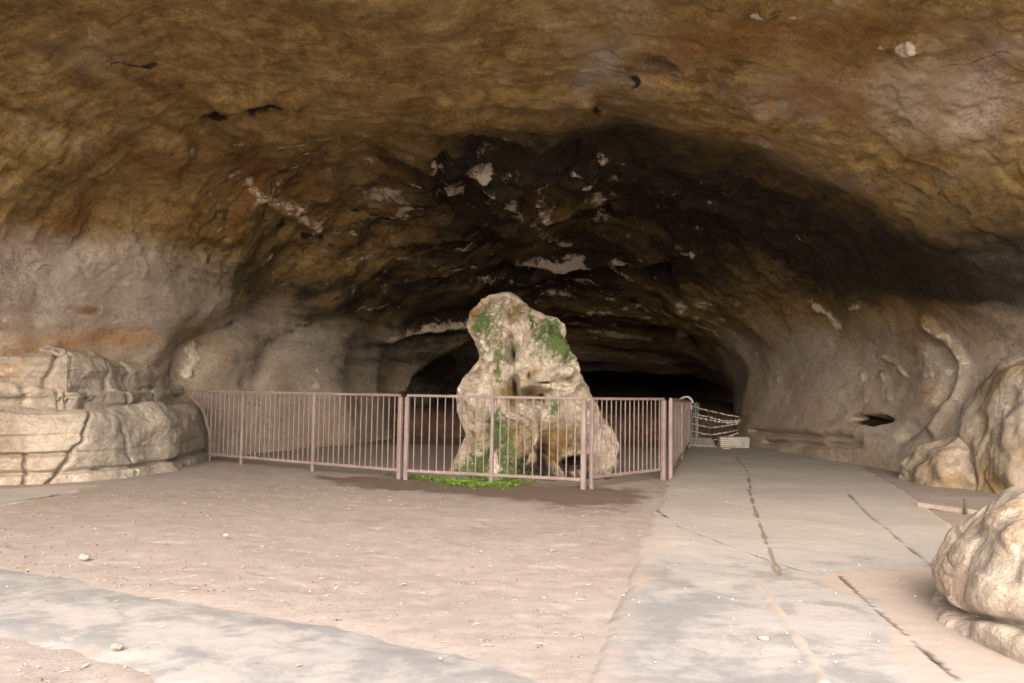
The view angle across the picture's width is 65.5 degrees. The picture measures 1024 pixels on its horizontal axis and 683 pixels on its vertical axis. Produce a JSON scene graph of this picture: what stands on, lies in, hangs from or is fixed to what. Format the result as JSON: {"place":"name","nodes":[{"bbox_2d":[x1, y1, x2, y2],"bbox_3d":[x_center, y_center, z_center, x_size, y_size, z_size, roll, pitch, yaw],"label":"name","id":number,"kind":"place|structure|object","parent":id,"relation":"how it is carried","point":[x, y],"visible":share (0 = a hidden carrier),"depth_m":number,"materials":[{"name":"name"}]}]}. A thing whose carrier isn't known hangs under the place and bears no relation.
{"place":"outdoors","nodes":[
{"label":"outdoors","id":0,"kind":"place"},
{"bbox_2d":[0,485,101,505],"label":"path","id":1,"kind":"structure","parent":0,"point":[15,495],"depth_m":10.93,"materials":[{"name":"concrete"}]},
{"bbox_2d":[0,569,538,682],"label":"path","id":2,"kind":"structure","parent":0,"point":[198,643],"depth_m":4.65,"materials":[{"name":"concrete"}]},
{"bbox_2d":[110,642,122,649],"bbox_3d":[-2.225,1.718,4.486,0.068,0.041,0.053,0,-4,20],"label":"stone","id":3,"kind":"object","parent":2,"relation":"on","point":[116,646],"visible":1,"depth_m":4.47,"materials":[{"name":"beige stone"}]},
{"bbox_2d":[0,437,999,682],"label":"ground","id":4,"kind":"structure","parent":0,"point":[639,497],"depth_m":7.53,"materials":[{"name":"brown soil"}]},
{"bbox_2d":[79,554,89,560],"bbox_3d":[-3.649,1.837,6.788,0.091,0.060,0.066,1,-4,0],"label":"stone","id":5,"kind":"object","parent":4,"relation":"on","point":[84,557],"visible":1,"depth_m":6.77,"materials":[{"name":"beige stone"}]},
{"bbox_2d":[0,344,211,484],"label":"rock outcrop","id":6,"kind":"object","parent":4,"relation":"on","point":[68,415],"visible":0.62,"depth_m":12.86,"materials":[{"name":"beige stone"}]},
{"bbox_2d":[1,486,623,682],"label":"straw litter","id":7,"kind":"object","parent":4,"relation":"on","point":[84,665],"visible":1,"depth_m":5.93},
{"bbox_2d":[0,486,633,682],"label":"dirt crumbs","id":8,"kind":"object","parent":4,"relation":"on","point":[393,615],"visible":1,"depth_m":6.73,"materials":[{"name":"brown soil"}]},
{"bbox_2d":[188,390,690,489],"bbox_3d":[0.783,1.867,16.106,13.078,1.542,7.102,3,-4,-27],"label":"metal fence","id":9,"kind":"object","parent":4,"relation":"on","point":[592,476],"visible":0.98,"depth_m":13.47,"materials":[{"name":"metal"}]},
{"bbox_2d":[680,396,693,410],"bbox_3d":[4.876,1.735,22.237,0.436,0.427,0.218,1,-4,0],"label":"wire coil","id":10,"kind":"object","parent":9,"relation":"hanging from","point":[690,398],"visible":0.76,"depth_m":22.22,"materials":[{"name":"white metal"}]},
{"bbox_2d":[381,471,536,489],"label":"seedlings","id":11,"kind":"object","parent":4,"relation":"on","point":[507,482],"visible":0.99,"depth_m":12.87,"materials":[{"name":"green plant"}]},
{"bbox_2d":[6,498,915,670],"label":"pebbles","id":12,"kind":"object","parent":4,"relation":"on","point":[798,661],"visible":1,"depth_m":5.71,"materials":[{"name":"grey stone"}]},
{"bbox_2d":[448,292,619,481],"bbox_3d":[0.397,0.878,14.464,3.146,3.560,2.451,1,-4,0],"label":"stalagmite","id":13,"kind":"object","parent":4,"relation":"on","point":[523,348],"visible":0.86,"depth_m":13.87,"materials":[{"name":"beige stone"}]},
{"bbox_2d":[898,434,976,489],"bbox_3d":[8.459,2.636,14.109,2.759,2.176,3.030,1,-4,0],"label":"boulder","id":14,"kind":"object","parent":4,"relation":"on","point":[947,463],"visible":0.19,"depth_m":13.60,"materials":[{"name":"beige stone"}]},
{"bbox_2d":[917,502,979,514],"bbox_3d":[5.870,2.221,10.530,0.177,0.077,0.964,3,-4,-35],"label":"plank","id":15,"kind":"object","parent":4,"relation":"on","point":[947,508],"visible":0.66,"depth_m":10.56,"materials":[{"name":"beige wood"}]},
{"bbox_2d":[963,499,966,514],"bbox_3d":[5.881,2.194,10.327,0.045,0.292,0.043,1,-4,0],"label":"stake","id":16,"kind":"object","parent":4,"relation":"on","point":[965,506],"visible":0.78,"depth_m":10.32,"materials":[{"name":"brown wood"}]},
{"bbox_2d":[931,486,1023,663],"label":"boulder","id":17,"kind":"object","parent":4,"relation":"on","point":[977,566],"visible":0.76,"depth_m":4.97,"materials":[{"name":"beige stone"}]},
{"bbox_2d":[959,355,1023,493],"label":"boulder","id":18,"kind":"object","parent":4,"relation":"on","point":[991,431],"visible":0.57,"depth_m":12.76,"materials":[{"name":"beige stone"}]},
{"bbox_2d":[0,0,1023,471],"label":"cave wall","id":19,"kind":"structure","parent":0,"point":[792,226],"depth_m":14.39,"materials":[{"name":"brown stone"}]},
{"bbox_2d":[392,396,738,442],"bbox_3d":[3.439,3.934,47.000,17.000,1.497,45.700,1,-4,0],"label":"wire fence","id":20,"kind":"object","parent":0,"point":[723,407],"depth_m":25.55,"materials":[{"name":"metal"}]},
{"bbox_2d":[717,436,749,447],"bbox_3d":[6.246,2.836,22.465,0.870,0.322,0.377,1,-4,0],"label":"concrete block","id":21,"kind":"object","parent":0,"point":[735,441],"depth_m":22.29,"materials":[{"name":"grey concrete"}]},
{"bbox_2d":[589,445,1023,682],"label":"path","id":22,"kind":"structure","parent":0,"point":[814,517],"depth_m":6.20,"materials":[{"name":"concrete"}]},
{"bbox_2d":[691,402,698,446],"bbox_3d":[5.133,2.328,22.406,0.219,1.263,0.275,-2,-5,39],"label":"fence post","id":23,"kind":"object","parent":22,"relation":"on","point":[697,424],"visible":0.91,"depth_m":22.36,"materials":[{"name":"grey metal"}]},
{"bbox_2d":[691,437,715,446],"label":"flat slab","id":24,"kind":"structure","parent":22,"relation":"on","point":[706,442],"depth_m":22.48,"materials":[{"name":"grey concrete"}]},
{"bbox_2d":[691,407,740,440],"bbox_3d":[5.912,2.413,23.100,1.506,1.180,0.062,1,-4,0],"label":"wire barrier","id":25,"kind":"object","parent":22,"relation":"on","point":[709,419],"visible":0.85,"depth_m":23.10,"materials":[{"name":"silver metal"}]},
{"bbox_2d":[758,636,768,640],"bbox_3d":[1.523,1.797,4.826,0.066,0.028,0.041,1,-4,0],"label":"stone","id":26,"kind":"object","parent":22,"relation":"on","point":[766,638],"visible":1,"depth_m":4.81,"materials":[{"name":"beige stone"}]}
]}

